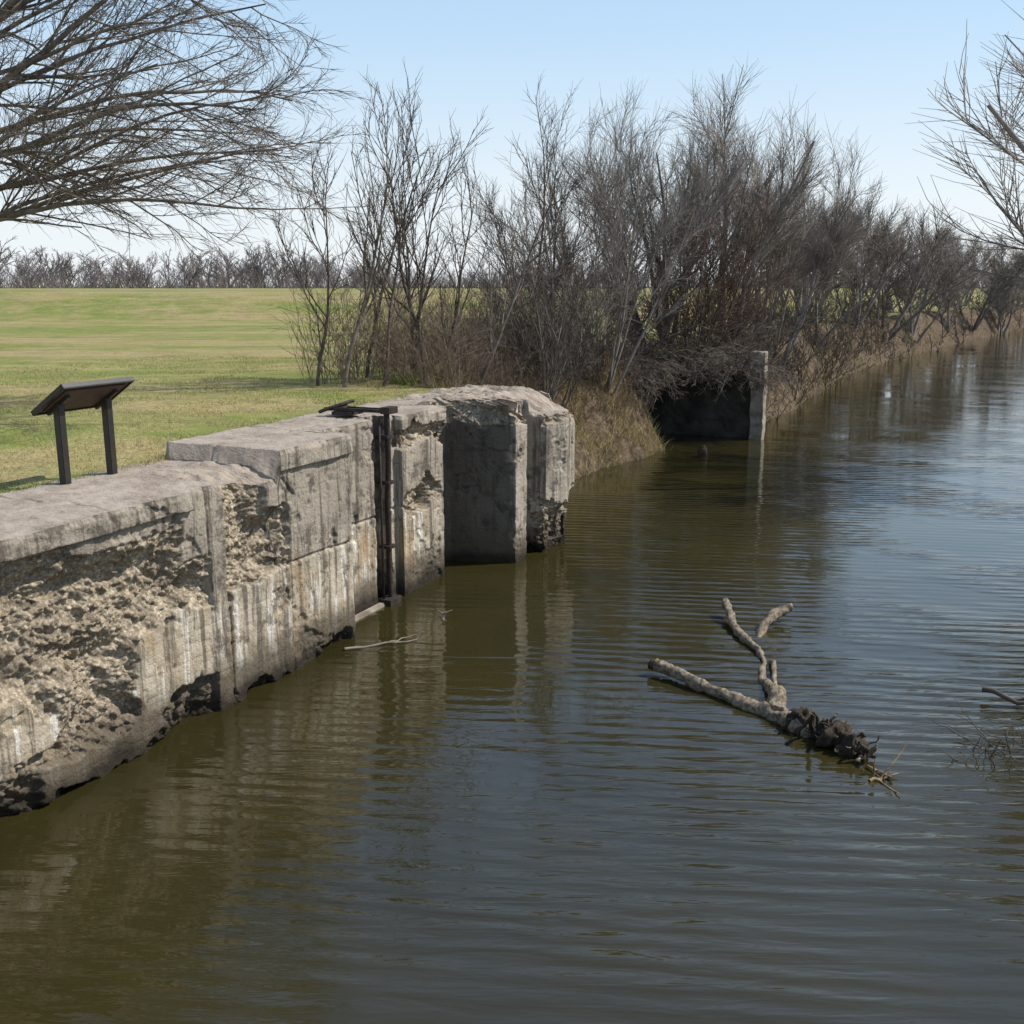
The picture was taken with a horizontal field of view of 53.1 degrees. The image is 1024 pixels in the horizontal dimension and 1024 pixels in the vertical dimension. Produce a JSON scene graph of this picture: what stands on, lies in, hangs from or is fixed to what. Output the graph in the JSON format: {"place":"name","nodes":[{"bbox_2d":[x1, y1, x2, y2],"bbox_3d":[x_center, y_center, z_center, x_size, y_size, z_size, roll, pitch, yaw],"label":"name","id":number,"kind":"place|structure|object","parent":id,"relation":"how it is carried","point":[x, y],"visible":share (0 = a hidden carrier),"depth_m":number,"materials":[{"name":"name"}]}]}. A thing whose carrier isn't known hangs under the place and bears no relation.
{"place":"outdoors","nodes":[
{"label":"outdoors","id":0,"kind":"place"},
{"bbox_2d":[1,387,457,494],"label":"edge grass","id":1,"kind":"structure","parent":0,"point":[145,464],"depth_m":12.38,"materials":[{"name":"green plant"}]},
{"bbox_2d":[0,330,1023,1023],"bbox_3d":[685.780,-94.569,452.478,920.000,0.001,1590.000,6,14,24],"label":"water","id":2,"kind":"structure","parent":0,"point":[530,788],"depth_m":9.99,"materials":[{"name":"brown liquid"}]},
{"bbox_2d":[344,634,417,649],"bbox_3d":[-1.763,1.812,14.053,1.085,0.053,0.188,-7,14,-30],"label":"floating stick","id":3,"kind":"object","parent":2,"relation":"on","point":[359,647],"visible":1,"depth_m":14.04,"materials":[{"name":"brown wood"}]},
{"bbox_2d":[438,610,452,619],"bbox_3d":[-0.986,1.531,15.131,0.208,0.184,0.090,-4,13,-18],"label":"twig snag","id":4,"kind":"object","parent":2,"relation":"on","point":[443,615],"visible":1,"depth_m":15.12,"materials":[{"name":"grey wood"}]},
{"bbox_2d":[697,445,707,457],"bbox_3d":[5.508,-1.641,29.586,0.309,0.607,0.361,6,14,24],"label":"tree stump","id":5,"kind":"object","parent":2,"relation":"in","point":[702,451],"visible":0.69,"depth_m":29.47,"materials":[{"name":"grey wood"}]},
{"bbox_2d":[648,598,880,762],"bbox_3d":[2.855,1.968,12.957,2.275,0.530,5.026,1,12,3],"label":"driftwood log","id":6,"kind":"object","parent":2,"relation":"in","point":[839,737],"visible":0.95,"depth_m":11.79,"materials":[{"name":"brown wood"}]},
{"bbox_2d":[867,739,909,794],"bbox_3d":[3.726,2.529,10.209,0.381,0.367,0.655,6,14,24],"label":"stick debris","id":7,"kind":"object","parent":2,"relation":"on","point":[882,774],"visible":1,"depth_m":10.23,"materials":[{"name":"wood"}]},
{"bbox_2d":[926,697,1023,770],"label":"submerged twigs","id":8,"kind":"object","parent":2,"relation":"on","point":[1004,743],"visible":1,"depth_m":10.83,"materials":[{"name":"brown wood"}]},
{"bbox_2d":[982,686,1023,704],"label":"fallen branch","id":9,"kind":"object","parent":2,"relation":"on","point":[1016,701],"visible":1,"depth_m":12.01,"materials":[{"name":"grey wood"}]},
{"bbox_2d":[0,287,1023,492],"bbox_3d":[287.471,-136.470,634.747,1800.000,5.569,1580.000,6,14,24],"label":"ground","id":10,"kind":"structure","parent":0,"point":[48,329],"depth_m":32.78,"materials":[{"name":"green plant"}]},
{"bbox_2d":[0,0,401,273],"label":"bare maple tree","id":11,"kind":"object","parent":10,"relation":"on","point":[36,173],"visible":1,"depth_m":15.75,"materials":[{"name":"brown plant"}]},
{"bbox_2d":[0,384,574,815],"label":"canal lock wall","id":12,"kind":"structure","parent":10,"relation":"on","point":[143,608],"depth_m":12.12,"materials":[{"name":"concrete"}]},
{"bbox_2d":[31,376,134,484],"bbox_3d":[-4.790,-0.895,11.558,0.529,1.205,1.030,6,14,24],"label":"interpretive sign","id":13,"kind":"object","parent":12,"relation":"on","point":[59,401],"visible":0.95,"depth_m":11.35,"materials":[{"name":"black metal"}]},
{"bbox_2d":[318,399,401,621],"bbox_3d":[-2.539,0.137,15.358,1.188,3.503,1.540,6,14,24],"label":"gate hardware","id":14,"kind":"object","parent":12,"relation":"attached to","point":[391,598],"visible":0.94,"depth_m":15.53,"materials":[{"name":"metal"}]},
{"bbox_2d":[272,129,373,385],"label":"sapling tree","id":15,"kind":"object","parent":10,"relation":"on","point":[322,345],"visible":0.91,"depth_m":20.63,"materials":[{"name":"brown plant"}]},
{"bbox_2d":[342,66,416,386],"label":"sapling tree","id":16,"kind":"object","parent":10,"relation":"on","point":[367,288],"visible":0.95,"depth_m":20.45,"materials":[{"name":"grey plant"}]},
{"bbox_2d":[341,63,447,378],"bbox_3d":[-2.500,-6.086,22.254,2.420,6.762,2.313,-4,13,-17],"label":"sapling tree","id":17,"kind":"object","parent":10,"relation":"on","point":[374,284],"visible":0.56,"depth_m":22.14,"materials":[{"name":"brown plant"}]},
{"bbox_2d":[349,100,462,386],"bbox_3d":[-2.293,-5.380,20.892,2.549,5.938,1.544,-11,16,-40],"label":"sapling tree","id":18,"kind":"object","parent":10,"relation":"on","point":[407,225],"visible":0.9,"depth_m":20.96,"materials":[{"name":"brown plant"}]},
{"bbox_2d":[265,267,564,399],"bbox_3d":[-1.878,-2.987,22.680,6.102,4.845,6.533,6,14,24],"label":"brush thicket","id":19,"kind":"object","parent":10,"relation":"on","point":[400,351],"visible":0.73,"depth_m":21.88,"materials":[{"name":"brown plant"}]},
{"bbox_2d":[338,91,504,383],"bbox_3d":[-1.902,-5.587,21.561,3.438,6.186,1.923,1,12,2],"label":"sapling tree","id":20,"kind":"object","parent":10,"relation":"on","point":[404,283],"visible":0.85,"depth_m":21.55,"materials":[{"name":"brown plant"}]},
{"bbox_2d":[366,106,494,376],"bbox_3d":[-1.787,-5.691,22.413,2.514,5.958,2.703,-3,13,-13],"label":"sapling tree","id":21,"kind":"object","parent":10,"relation":"on","point":[422,298],"visible":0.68,"depth_m":22.34,"materials":[{"name":"brown plant"}]},
{"bbox_2d":[0,263,1018,287],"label":"distant underbrush","id":22,"kind":"object","parent":10,"relation":"on","point":[61,283],"visible":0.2,"depth_m":252.74,"materials":[{"name":"brown plant"}]},
{"bbox_2d":[0,236,1023,287],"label":"distant treeline","id":23,"kind":"object","parent":10,"relation":"on","point":[257,268],"visible":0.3,"depth_m":265.80,"materials":[{"name":"brown plant"}]},
{"bbox_2d":[392,268,668,402],"bbox_3d":[-0.003,-4.842,27.815,6.400,3.887,10.037,6,14,24],"label":"brush thicket","id":24,"kind":"object","parent":10,"relation":"on","point":[546,341],"visible":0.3,"depth_m":27.16,"materials":[{"name":"brown plant"}]},
{"bbox_2d":[388,348,674,477],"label":"dry bank grass","id":25,"kind":"structure","parent":10,"relation":"on","point":[402,381],"depth_m":28.30,"materials":[{"name":"brown plant"}]},
{"bbox_2d":[439,141,639,407],"bbox_3d":[0.356,-5.605,25.641,5.420,7.028,4.578,6,14,24],"label":"riverbank shrub","id":26,"kind":"object","parent":10,"relation":"on","point":[585,356],"visible":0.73,"depth_m":25.85,"materials":[{"name":"brown plant"}]},
{"bbox_2d":[475,132,604,385],"bbox_3d":[0.575,-5.260,22.611,2.796,5.772,2.656,6,14,24],"label":"sapling tree","id":27,"kind":"object","parent":10,"relation":"on","point":[525,264],"visible":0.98,"depth_m":22.24,"materials":[{"name":"brown plant"}]},
{"bbox_2d":[493,218,589,401],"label":"shrub","id":28,"kind":"object","parent":10,"relation":"on","point":[544,359],"visible":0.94,"depth_m":23.66,"materials":[{"name":"brown plant"}]},
{"bbox_2d":[457,69,641,362],"bbox_3d":[0.927,-7.675,27.941,4.009,7.850,5.593,9,15,35],"label":"riverbank shrub","id":29,"kind":"object","parent":10,"relation":"on","point":[539,175],"visible":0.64,"depth_m":27.47,"materials":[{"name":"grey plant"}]},
{"bbox_2d":[445,314,659,431],"bbox_3d":[0.955,-3.442,26.654,3.456,3.511,10.140,8,15,33],"label":"brush thicket","id":30,"kind":"object","parent":10,"relation":"on","point":[628,396],"visible":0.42,"depth_m":27.60,"materials":[{"name":"brown plant"}]},
{"bbox_2d":[448,83,743,394],"bbox_3d":[2.760,-7.329,28.646,6.585,8.051,7.918,6,14,24],"label":"riverbank shrub","id":31,"kind":"object","parent":10,"relation":"on","point":[625,294],"visible":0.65,"depth_m":28.25,"materials":[{"name":"brown plant"}]},
{"bbox_2d":[508,204,746,358],"bbox_3d":[3.097,-6.864,32.508,6.554,5.298,6.330,-3,13,-14],"label":"riverbank shrub","id":32,"kind":"object","parent":10,"relation":"on","point":[643,321],"visible":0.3,"depth_m":32.13,"materials":[{"name":"brown plant"}]},
{"bbox_2d":[548,77,763,348],"bbox_3d":[4.784,-9.858,34.589,6.993,9.405,6.018,-2,13,-9],"label":"willow tree","id":33,"kind":"object","parent":10,"relation":"on","point":[627,212],"visible":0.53,"depth_m":33.99,"materials":[{"name":"brown plant"}]},
{"bbox_2d":[602,93,756,343],"bbox_3d":[6.297,-10.574,37.703,5.648,9.543,6.291,4,13,17],"label":"willow tree","id":34,"kind":"object","parent":10,"relation":"on","point":[662,179],"visible":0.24,"depth_m":36.76,"materials":[{"name":"brown plant"}]},
{"bbox_2d":[566,176,813,363],"bbox_3d":[5.941,-8.013,35.085,8.412,6.912,7.873,6,14,24],"label":"riverbank shrub","id":35,"kind":"object","parent":10,"relation":"on","point":[709,298],"visible":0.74,"depth_m":33.75,"materials":[{"name":"brown plant"}]},
{"bbox_2d":[626,351,767,439],"bbox_3d":[5.589,-3.259,32.411,4.276,3.571,4.009,6,14,24],"label":"old gate abutment","id":36,"kind":"object","parent":10,"relation":"on","point":[733,414],"visible":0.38,"depth_m":33.52,"materials":[{"name":"concrete"}]},
{"bbox_2d":[590,301,805,420],"bbox_3d":[4.722,-5.105,32.947,8.739,3.557,6.546,-6,14,-24],"label":"overhanging brush","id":37,"kind":"object","parent":10,"relation":"on","point":[723,361],"visible":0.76,"depth_m":32.45,"materials":[{"name":"brown plant"}]},
{"bbox_2d":[669,265,831,374],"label":"riverbank shrub","id":38,"kind":"object","parent":10,"relation":"on","point":[776,351],"visible":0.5,"depth_m":35.43,"materials":[{"name":"brown plant"}]},
{"bbox_2d":[657,57,852,345],"bbox_3d":[8.718,-10.810,37.399,6.868,10.708,7.902,3,13,11],"label":"willow tree","id":39,"kind":"object","parent":10,"relation":"on","point":[788,201],"visible":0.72,"depth_m":35.88,"materials":[{"name":"brown plant"}]},
{"bbox_2d":[715,128,822,328],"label":"willow tree","id":40,"kind":"object","parent":10,"relation":"on","point":[761,267],"visible":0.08,"depth_m":45.47,"materials":[{"name":"brown plant"}]},
{"bbox_2d":[630,276,918,423],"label":"brush thicket","id":41,"kind":"object","parent":10,"relation":"on","point":[823,345],"visible":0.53,"depth_m":50.40,"materials":[{"name":"brown plant"}]},
{"bbox_2d":[716,118,885,368],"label":"willow tree","id":42,"kind":"object","parent":10,"relation":"on","point":[819,259],"visible":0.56,"depth_m":41.06,"materials":[{"name":"brown plant"}]},
{"bbox_2d":[759,208,864,314],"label":"willow tree","id":43,"kind":"object","parent":10,"relation":"on","point":[818,300],"depth_m":69.68,"materials":[{"name":"brown plant"}]},
{"bbox_2d":[765,193,896,347],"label":"willow tree","id":44,"kind":"object","parent":10,"relation":"on","point":[853,281],"visible":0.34,"depth_m":53.07,"materials":[{"name":"brown plant"}]},
{"bbox_2d":[789,183,880,317],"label":"willow tree","id":45,"kind":"object","parent":10,"relation":"on","point":[835,273],"visible":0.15,"depth_m":59.32,"materials":[{"name":"brown plant"}]},
{"bbox_2d":[747,317,938,423],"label":"dry bank grass","id":46,"kind":"structure","parent":10,"relation":"on","point":[846,363],"depth_m":55.18,"materials":[{"name":"brown plant"}]},
{"bbox_2d":[816,182,927,327],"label":"willow tree","id":47,"kind":"object","parent":10,"relation":"on","point":[879,236],"visible":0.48,"depth_m":63.34,"materials":[{"name":"brown plant"}]},
{"bbox_2d":[852,219,946,307],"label":"willow tree","id":48,"kind":"object","parent":10,"relation":"on","point":[878,273],"depth_m":93.36,"materials":[{"name":"brown plant"}]},
{"bbox_2d":[801,281,1023,356],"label":"brush thicket","id":49,"kind":"object","parent":10,"relation":"on","point":[917,306],"visible":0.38,"depth_m":84.56,"materials":[{"name":"brown plant"}]},
{"bbox_2d":[862,195,969,312],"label":"willow tree","id":50,"kind":"object","parent":10,"relation":"on","point":[907,214],"visible":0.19,"depth_m":80.83,"materials":[{"name":"brown plant"}]},
{"bbox_2d":[859,198,988,340],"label":"willow tree","id":51,"kind":"object","parent":10,"relation":"on","point":[912,297],"visible":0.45,"depth_m":70.13,"materials":[{"name":"brown plant"}]},
{"bbox_2d":[874,214,982,342],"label":"willow tree","id":52,"kind":"object","parent":10,"relation":"on","point":[902,296],"visible":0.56,"depth_m":75.17,"materials":[{"name":"brown plant"}]},
{"bbox_2d":[916,234,996,332],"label":"willow tree","id":53,"kind":"object","parent":10,"relation":"on","point":[964,293],"visible":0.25,"depth_m":87.44,"materials":[{"name":"brown plant"}]},
{"bbox_2d":[905,0,1023,287],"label":"willow tree","id":54,"kind":"object","parent":10,"relation":"on","point":[1012,136],"visible":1,"depth_m":26.56,"materials":[{"name":"brown plant"}]},
{"bbox_2d":[938,223,1005,305],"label":"willow tree","id":55,"kind":"object","parent":10,"relation":"on","point":[972,243],"visible":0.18,"depth_m":112.82,"materials":[{"name":"brown plant"}]},
{"bbox_2d":[949,231,1023,330],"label":"willow tree","id":56,"kind":"object","parent":10,"relation":"on","point":[999,266],"visible":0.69,"depth_m":94.85,"materials":[{"name":"brown plant"}]},
{"bbox_2d":[975,253,1023,334],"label":"willow tree","id":57,"kind":"object","parent":10,"relation":"on","point":[999,303],"visible":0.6,"depth_m":104.21,"materials":[{"name":"brown plant"}]},
{"bbox_2d":[979,261,1023,329],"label":"willow tree","id":58,"kind":"object","parent":10,"relation":"on","point":[1009,285],"visible":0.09,"depth_m":116.06,"materials":[{"name":"brown plant"}]},
{"bbox_2d":[989,244,1023,275],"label":"willow tree","id":59,"kind":"object","parent":10,"relation":"on","point":[1011,252],"visible":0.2,"depth_m":141.69,"materials":[{"name":"grey plant"}]},
{"bbox_2d":[0,0,1023,286],"label":"sky","id":60,"kind":"structure","parent":0,"point":[867,66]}
]}

